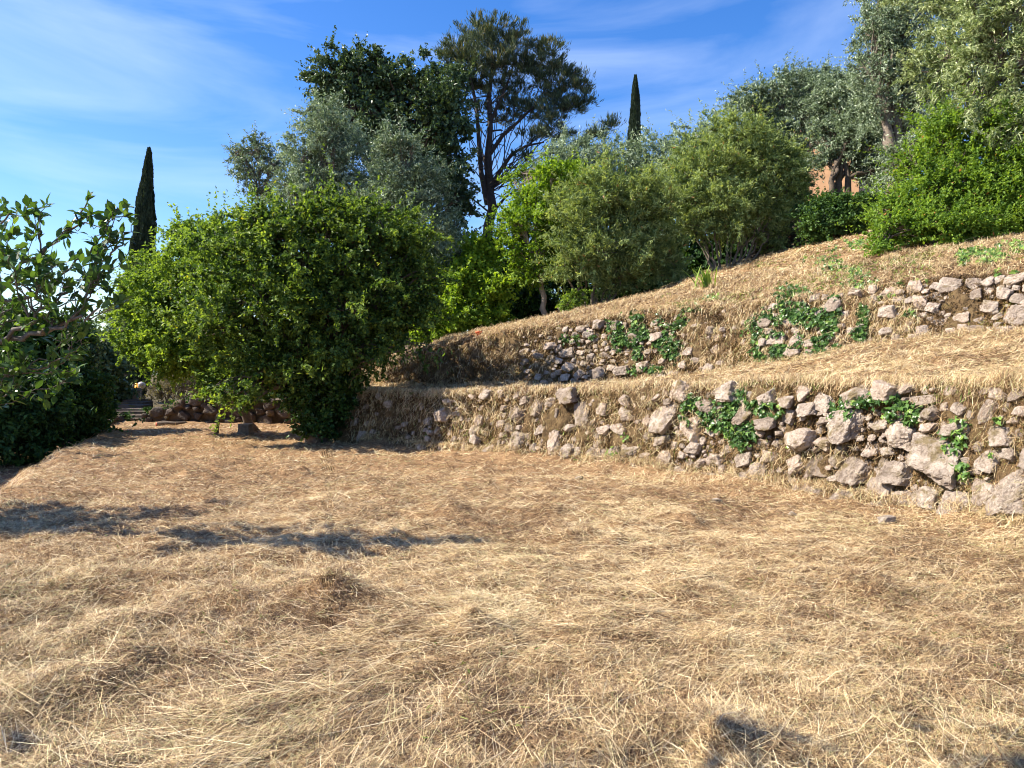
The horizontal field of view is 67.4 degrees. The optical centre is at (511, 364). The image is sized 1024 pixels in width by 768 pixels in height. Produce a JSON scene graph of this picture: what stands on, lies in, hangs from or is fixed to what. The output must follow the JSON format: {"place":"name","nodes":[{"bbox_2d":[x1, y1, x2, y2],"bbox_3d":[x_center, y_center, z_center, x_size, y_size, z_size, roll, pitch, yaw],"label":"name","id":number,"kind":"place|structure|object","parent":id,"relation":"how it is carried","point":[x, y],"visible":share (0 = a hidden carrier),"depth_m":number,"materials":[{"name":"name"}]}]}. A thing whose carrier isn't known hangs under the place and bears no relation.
{"place":"outdoors","nodes":[
{"label":"outdoors","id":0,"kind":"place"},
{"bbox_2d":[0,200,1023,767],"bbox_3d":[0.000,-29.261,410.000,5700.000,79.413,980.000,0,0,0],"label":"ground","id":1,"kind":"structure","parent":0,"point":[562,418],"depth_m":9.63,"materials":[{"name":"beige plant"}]},
{"bbox_2d":[0,343,96,466],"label":"hedge bush","id":2,"kind":"object","parent":1,"relation":"on","point":[29,432],"visible":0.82,"depth_m":17.64,"materials":[{"name":"green plant"}]},
{"bbox_2d":[0,288,100,368],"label":"hedge bush","id":3,"kind":"object","parent":1,"relation":"on","point":[40,343],"visible":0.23,"depth_m":20.46,"materials":[{"name":"green plant"}]},
{"bbox_2d":[0,190,141,409],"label":"quince tree","id":4,"kind":"object","parent":1,"relation":"on","point":[42,275],"visible":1,"depth_m":7.02,"materials":[{"name":"green plant"}]},
{"bbox_2d":[23,350,144,446],"bbox_3d":[-12.037,1.134,20.549,4.183,3.066,3.373,0,0,0],"label":"hedge bush","id":5,"kind":"object","parent":1,"relation":"on","point":[91,391],"visible":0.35,"depth_m":20.26,"materials":[{"name":"green plant"}]},
{"bbox_2d":[59,409,132,449],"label":"stone wall","id":6,"kind":"structure","parent":1,"relation":"on","point":[120,416],"depth_m":25.46,"materials":[{"name":"stone"}]},
{"bbox_2d":[74,308,137,406],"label":"tree","id":7,"kind":"object","parent":1,"relation":"on","point":[102,350],"visible":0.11,"depth_m":29.73,"materials":[{"name":"green plant"}]},
{"bbox_2d":[105,371,140,408],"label":"hedge bush","id":8,"kind":"object","parent":1,"relation":"on","point":[122,394],"visible":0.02,"depth_m":31.13,"materials":[{"name":"green plant"}]},
{"bbox_2d":[98,256,150,376],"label":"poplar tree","id":9,"kind":"object","parent":1,"relation":"on","point":[103,316],"visible":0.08,"depth_m":36.37,"materials":[{"name":"green plant"}]},
{"bbox_2d":[116,398,153,420],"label":"stone steps","id":10,"kind":"structure","parent":1,"relation":"on","point":[137,404],"depth_m":28.83,"materials":[{"name":"stone"}]},
{"bbox_2d":[131,388,141,398],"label":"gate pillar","id":11,"kind":"structure","parent":1,"relation":"on","point":[138,391],"depth_m":32.38,"materials":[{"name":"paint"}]},
{"bbox_2d":[138,382,144,398],"bbox_3d":[-16.019,1.523,33.200,0.320,1.596,0.320,0,0,0],"label":"globe lamp","id":12,"kind":"object","parent":1,"relation":"on","point":[142,383],"visible":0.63,"depth_m":33.11,"materials":[{"name":"white glass"}]},
{"bbox_2d":[126,147,157,398],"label":"cypress tree","id":13,"kind":"object","parent":1,"relation":"on","point":[145,212],"visible":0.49,"depth_m":43.65,"materials":[{"name":"green plant"}]},
{"bbox_2d":[139,372,203,407],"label":"twiggy shrub","id":14,"kind":"object","parent":1,"relation":"on","point":[162,394],"visible":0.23,"depth_m":28.78,"materials":[{"name":"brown plant"}]},
{"bbox_2d":[156,421,187,425],"bbox_3d":[-10.508,1.820,23.754,0.942,0.172,0.150,0,0,-8],"label":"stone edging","id":15,"kind":"object","parent":1,"relation":"on","point":[162,423],"visible":0.9,"depth_m":23.70,"materials":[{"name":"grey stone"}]},
{"bbox_2d":[86,186,258,431],"bbox_3d":[-8.730,-1.139,20.093,5.167,6.739,4.194,0,0,0],"label":"maple tree","id":16,"kind":"object","parent":1,"relation":"on","point":[144,332],"visible":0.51,"depth_m":19.69,"materials":[{"name":"green plant"}]},
{"bbox_2d":[139,392,298,423],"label":"stone wall","id":17,"kind":"structure","parent":1,"relation":"on","point":[197,410],"depth_m":25.54,"materials":[{"name":"stone"}]},
{"bbox_2d":[188,350,257,434],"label":"tree","id":18,"kind":"object","parent":1,"relation":"on","point":[214,380],"visible":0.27,"depth_m":19.14,"materials":[{"name":"green plant"}]},
{"bbox_2d":[237,423,254,434],"bbox_3d":[-7.118,1.760,20.539,0.510,0.376,0.509,0,0,0],"label":"tree stump","id":19,"kind":"object","parent":1,"relation":"on","point":[246,428],"visible":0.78,"depth_m":20.39,"materials":[{"name":"grey wood"}]},
{"bbox_2d":[221,120,288,320],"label":"olive tree","id":20,"kind":"object","parent":1,"relation":"on","point":[243,158],"visible":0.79,"depth_m":30.73,"materials":[{"name":"green plant"}]},
{"bbox_2d":[128,143,469,443],"bbox_3d":[-4.489,-1.403,18.970,7.103,7.117,8.458,0,0,0],"label":"broadleaf tree","id":21,"kind":"object","parent":1,"relation":"on","point":[341,308],"visible":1,"depth_m":16.73,"materials":[{"name":"green plant"}]},
{"bbox_2d":[256,77,387,230],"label":"olive tree","id":22,"kind":"object","parent":1,"relation":"on","point":[331,129],"visible":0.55,"depth_m":26.54,"materials":[{"name":"green plant"}]},
{"bbox_2d":[294,25,492,251],"bbox_3d":[-5.575,-7.820,36.474,9.564,15.847,6.538,0,0,0],"label":"holm oak","id":23,"kind":"object","parent":1,"relation":"on","point":[375,81],"visible":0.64,"depth_m":35.19,"materials":[{"name":"green plant"}]},
{"bbox_2d":[347,103,473,347],"bbox_3d":[-3.341,-4.448,25.847,4.514,8.984,4.204,0,0,0],"label":"olive tree","id":24,"kind":"object","parent":1,"relation":"on","point":[403,177],"visible":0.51,"depth_m":25.50,"materials":[{"name":"green plant"}]},
{"bbox_2d":[407,223,521,344],"bbox_3d":[-1.529,-2.539,25.086,3.804,4.131,3.518,0,0,0],"label":"bush","id":25,"kind":"object","parent":1,"relation":"on","point":[484,287],"visible":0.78,"depth_m":24.47,"materials":[{"name":"green plant"}]},
{"bbox_2d":[8,459,1011,756],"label":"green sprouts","id":26,"kind":"object","parent":1,"relation":"on","point":[538,647],"visible":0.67,"depth_m":4.40,"materials":[{"name":"green plant"}]},
{"bbox_2d":[0,420,1023,767],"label":"dry hay","id":27,"kind":"object","parent":1,"relation":"on","point":[564,754],"visible":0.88,"depth_m":4.53,"materials":[{"name":"plant"}]},
{"bbox_2d":[0,481,1023,767],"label":"hay stalk","id":28,"kind":"object","parent":1,"relation":"on","point":[448,747],"visible":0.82,"depth_m":3.64,"materials":[{"name":"plant"}]},
{"bbox_2d":[0,458,1023,767],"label":"hay chaff","id":29,"kind":"object","parent":1,"relation":"on","point":[426,644],"visible":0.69,"depth_m":4.52,"materials":[{"name":"plant"}]},
{"bbox_2d":[473,256,562,322],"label":"bush","id":30,"kind":"object","parent":1,"relation":"on","point":[521,310],"visible":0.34,"depth_m":28.26,"materials":[{"name":"green plant"}]},
{"bbox_2d":[429,8,626,256],"bbox_3d":[0.729,-9.304,37.841,9.628,16.355,4.806,0,0,0],"label":"pine tree","id":31,"kind":"object","parent":1,"relation":"on","point":[484,35],"visible":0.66,"depth_m":37.62,"materials":[{"name":"green plant"}]},
{"bbox_2d":[481,140,602,316],"bbox_3d":[0.922,-4.285,25.398,4.003,6.176,3.626,0,0,-38],"label":"young tree","id":32,"kind":"object","parent":1,"relation":"on","point":[526,200],"visible":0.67,"depth_m":24.67,"materials":[{"name":"green plant"}]},
{"bbox_2d":[502,228,609,308],"bbox_3d":[1.950,-4.175,32.881,5.996,4.350,5.644,0,0,0],"label":"evergreen thicket","id":33,"kind":"object","parent":1,"relation":"on","point":[556,285],"visible":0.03,"depth_m":31.72,"materials":[{"name":"green plant"}]},
{"bbox_2d":[555,283,592,311],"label":"shrub","id":34,"kind":"object","parent":1,"relation":"on","point":[575,301],"visible":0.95,"depth_m":23.21,"materials":[{"name":"green plant"}]},
{"bbox_2d":[526,117,636,305],"bbox_3d":[2.895,-6.626,34.276,4.770,8.881,4.124,0,0,-12],"label":"olive tree","id":35,"kind":"object","parent":1,"relation":"on","point":[561,149],"visible":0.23,"depth_m":33.45,"materials":[{"name":"green plant"}]},
{"bbox_2d":[563,121,650,238],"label":"olive tree","id":36,"kind":"object","parent":1,"relation":"on","point":[621,144],"visible":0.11,"depth_m":34.27,"materials":[{"name":"green plant"}]},
{"bbox_2d":[529,137,699,308],"bbox_3d":[3.208,-4.208,24.128,5.452,5.578,3.949,0,0,0],"label":"oleander shrub","id":37,"kind":"object","parent":1,"relation":"on","point":[586,249],"visible":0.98,"depth_m":23.47,"materials":[{"name":"green plant"}]},
{"bbox_2d":[625,74,640,223],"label":"cypress tree","id":38,"kind":"object","parent":1,"relation":"on","point":[635,115],"visible":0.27,"depth_m":61.72,"materials":[{"name":"green plant"}]},
{"bbox_2d":[519,307,755,384],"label":"stone wall","id":39,"kind":"structure","parent":1,"relation":"on","point":[598,324],"depth_m":17.89,"materials":[{"name":"stone"}]},
{"bbox_2d":[559,330,596,345],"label":"ivy","id":40,"kind":"object","parent":39,"relation":"attached to","point":[575,338],"visible":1,"depth_m":18.41,"materials":[{"name":"green plant"}]},
{"bbox_2d":[605,301,702,376],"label":"ivy","id":41,"kind":"object","parent":39,"relation":"attached to","point":[623,340],"visible":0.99,"depth_m":17.16,"materials":[{"name":"green plant"}]},
{"bbox_2d":[361,270,1023,387],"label":"grass bank","id":42,"kind":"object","parent":39,"relation":"on","point":[965,277],"visible":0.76,"depth_m":16.78,"materials":[{"name":"plant"}]},
{"bbox_2d":[582,216,713,301],"bbox_3d":[5.445,-4.381,30.832,6.044,3.934,5.314,0,0,-28],"label":"evergreen thicket","id":43,"kind":"object","parent":1,"relation":"on","point":[694,247],"visible":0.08,"depth_m":29.72,"materials":[{"name":"green plant"}]},
{"bbox_2d":[608,112,689,223],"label":"olive tree","id":44,"kind":"object","parent":1,"relation":"on","point":[639,153],"visible":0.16,"depth_m":34.40,"materials":[{"name":"green plant"}]},
{"bbox_2d":[633,119,703,246],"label":"olive tree","id":45,"kind":"object","parent":1,"relation":"on","point":[662,145],"visible":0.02,"depth_m":33.82,"materials":[{"name":"green plant"}]},
{"bbox_2d":[350,379,1023,515],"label":"stone wall","id":46,"kind":"structure","parent":1,"relation":"on","point":[1005,497],"depth_m":9.60,"materials":[{"name":"stone"}]},
{"bbox_2d":[533,431,788,455],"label":"ivy","id":47,"kind":"object","parent":46,"relation":"attached to","point":[627,436],"visible":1,"depth_m":12.52,"materials":[{"name":"green plant"}]},
{"bbox_2d":[344,375,1023,529],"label":"wall grass","id":48,"kind":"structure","parent":46,"relation":"attached to","point":[665,392],"depth_m":12.07,"materials":[{"name":"plant"}]},
{"bbox_2d":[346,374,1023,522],"bbox_3d":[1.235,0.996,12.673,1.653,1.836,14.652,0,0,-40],"label":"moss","id":49,"kind":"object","parent":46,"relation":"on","point":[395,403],"visible":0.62,"depth_m":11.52,"materials":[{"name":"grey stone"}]},
{"bbox_2d":[677,380,784,452],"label":"ivy","id":50,"kind":"object","parent":46,"relation":"attached to","point":[740,436],"visible":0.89,"depth_m":11.05,"materials":[{"name":"green plant"}]},
{"bbox_2d":[826,393,869,421],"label":"ivy","id":51,"kind":"object","parent":46,"relation":"attached to","point":[841,406],"visible":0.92,"depth_m":9.58,"materials":[{"name":"green plant"}]},
{"bbox_2d":[854,391,922,427],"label":"ivy","id":52,"kind":"object","parent":46,"relation":"attached to","point":[911,416],"visible":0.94,"depth_m":8.99,"materials":[{"name":"green plant"}]},
{"bbox_2d":[937,416,971,482],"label":"ivy","id":53,"kind":"object","parent":46,"relation":"attached to","point":[960,466],"visible":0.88,"depth_m":8.13,"materials":[{"name":"green plant"}]},
{"bbox_2d":[987,416,1005,458],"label":"ivy","id":54,"kind":"object","parent":46,"relation":"attached to","point":[997,420],"visible":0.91,"depth_m":7.72,"materials":[{"name":"green plant"}]},
{"bbox_2d":[355,226,1023,530],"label":"dry grass tufts","id":55,"kind":"object","parent":1,"relation":"on","point":[974,378],"visible":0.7,"depth_m":14.56,"materials":[{"name":"plant"}]},
{"bbox_2d":[678,131,703,166],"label":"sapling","id":56,"kind":"object","parent":1,"relation":"on","point":[681,142],"visible":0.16,"depth_m":32.81,"materials":[{"name":"green plant"}]},
{"bbox_2d":[363,324,1023,401],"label":"dry grass terrace","id":57,"kind":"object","parent":1,"relation":"on","point":[959,350],"visible":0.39,"depth_m":11.62,"materials":[{"name":"plant"}]},
{"bbox_2d":[684,265,716,288],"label":"iris plant","id":58,"kind":"object","parent":1,"relation":"on","point":[706,279],"visible":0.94,"depth_m":18.54,"materials":[{"name":"green plant"}]},
{"bbox_2d":[662,93,741,176],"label":"olive tree","id":59,"kind":"object","parent":1,"relation":"on","point":[700,123],"visible":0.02,"depth_m":32.81,"materials":[{"name":"green plant"}]},
{"bbox_2d":[651,232,755,284],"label":"evergreen thicket","id":60,"kind":"object","parent":1,"relation":"on","point":[698,260],"visible":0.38,"depth_m":28.70,"materials":[{"name":"green plant"}]},
{"bbox_2d":[389,235,1023,358],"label":"dry grass slope","id":61,"kind":"structure","parent":1,"relation":"on","point":[870,264],"depth_m":16.75,"materials":[{"name":"plant"}]},
{"bbox_2d":[402,237,1023,476],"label":"green weeds","id":62,"kind":"object","parent":1,"relation":"on","point":[699,298],"visible":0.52,"depth_m":15.49,"materials":[{"name":"green plant"}]},
{"bbox_2d":[647,93,830,268],"bbox_3d":[7.525,-5.966,25.615,6.468,6.014,4.259,0,0,0],"label":"oleander shrub","id":63,"kind":"object","parent":1,"relation":"on","point":[766,155],"visible":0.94,"depth_m":25.03,"materials":[{"name":"green plant"}]},
{"bbox_2d":[703,138,812,248],"bbox_3d":[9.497,-6.705,31.293,5.632,5.183,5.009,0,0,0],"label":"evergreen thicket","id":64,"kind":"object","parent":1,"relation":"on","point":[742,193],"depth_m":30.29,"materials":[{"name":"green plant"}]},
{"bbox_2d":[509,221,1023,323],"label":"slope hay","id":65,"kind":"object","parent":1,"relation":"on","point":[792,254],"visible":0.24,"depth_m":21.30,"materials":[{"name":"plant"}]},
{"bbox_2d":[749,218,797,246],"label":"shrub","id":66,"kind":"object","parent":1,"relation":"on","point":[791,224],"visible":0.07,"depth_m":26.71,"materials":[{"name":"green plant"}]},
{"bbox_2d":[705,48,846,228],"bbox_3d":[10.520,-8.434,29.632,5.605,8.116,4.630,0,0,0],"label":"olive tree","id":67,"kind":"object","parent":1,"relation":"on","point":[783,97],"visible":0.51,"depth_m":29.35,"materials":[{"name":"green plant"}]},
{"bbox_2d":[751,228,815,258],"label":"shrub","id":68,"kind":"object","parent":1,"relation":"on","point":[792,237],"depth_m":25.96,"materials":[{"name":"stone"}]},
{"bbox_2d":[702,237,871,300],"bbox_3d":[7.767,-2.557,19.366,2.898,2.483,8.088,0,0,39],"label":"ivy","id":69,"kind":"object","parent":1,"relation":"on","point":[859,242],"visible":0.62,"depth_m":19.96,"materials":[{"name":"green plant"}]},
{"bbox_2d":[785,184,880,245],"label":"shrub","id":70,"kind":"object","parent":1,"relation":"on","point":[824,213],"visible":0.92,"depth_m":23.28,"materials":[{"name":"green plant"}]},
{"bbox_2d":[790,56,888,195],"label":"olive tree","id":71,"kind":"object","parent":1,"relation":"on","point":[832,128],"visible":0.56,"depth_m":27.26,"materials":[{"name":"green plant"}]},
{"bbox_2d":[808,257,928,301],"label":"dry grass","id":72,"kind":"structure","parent":1,"relation":"on","point":[860,283],"depth_m":15.19,"materials":[{"name":"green plant"}]},
{"bbox_2d":[877,515,896,523],"bbox_3d":[3.859,1.616,7.935,0.212,0.114,0.154,0,0,0],"label":"loose stone","id":73,"kind":"object","parent":1,"relation":"on","point":[887,518],"visible":0.8,"depth_m":7.88,"materials":[{"name":"stone"}]},
{"bbox_2d":[757,272,1023,362],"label":"stone wall","id":74,"kind":"structure","parent":1,"relation":"on","point":[1003,291],"depth_m":13.29,"materials":[{"name":"stone"}]},
{"bbox_2d":[739,282,816,363],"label":"ivy","id":75,"kind":"object","parent":74,"relation":"attached to","point":[794,317],"visible":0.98,"depth_m":15.16,"materials":[{"name":"green plant"}]},
{"bbox_2d":[804,292,842,354],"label":"ivy","id":76,"kind":"object","parent":74,"relation":"attached to","point":[828,325],"visible":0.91,"depth_m":14.44,"materials":[{"name":"green plant"}]},
{"bbox_2d":[848,302,916,341],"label":"ivy","id":77,"kind":"object","parent":74,"relation":"attached to","point":[857,336],"visible":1,"depth_m":13.93,"materials":[{"name":"green plant"}]},
{"bbox_2d":[831,0,965,194],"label":"olive tree","id":78,"kind":"object","parent":1,"relation":"on","point":[882,31],"visible":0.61,"depth_m":23.59,"materials":[{"name":"green plant"}]},
{"bbox_2d":[834,67,1023,257],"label":"bright shrub","id":79,"kind":"object","parent":1,"relation":"on","point":[960,191],"visible":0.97,"depth_m":17.15,"materials":[{"name":"green plant"}]},
{"bbox_2d":[878,0,1023,232],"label":"olive tree","id":80,"kind":"object","parent":1,"relation":"on","point":[987,36],"visible":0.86,"depth_m":18.01,"materials":[{"name":"green plant"}]},
{"bbox_2d":[953,238,1023,276],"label":"ivy","id":81,"kind":"object","parent":1,"relation":"on","point":[961,253],"visible":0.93,"depth_m":14.05,"materials":[{"name":"green plant"}]},
{"bbox_2d":[0,0,1023,332],"label":"sky","id":82,"kind":"structure","parent":0,"point":[87,86],"materials":[{"name":"blue"}]},
{"bbox_2d":[794,131,877,196],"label":"house","id":83,"kind":"structure","parent":0,"point":[821,185],"depth_m":43.89,"materials":[{"name":"orange paint"}]}
]}

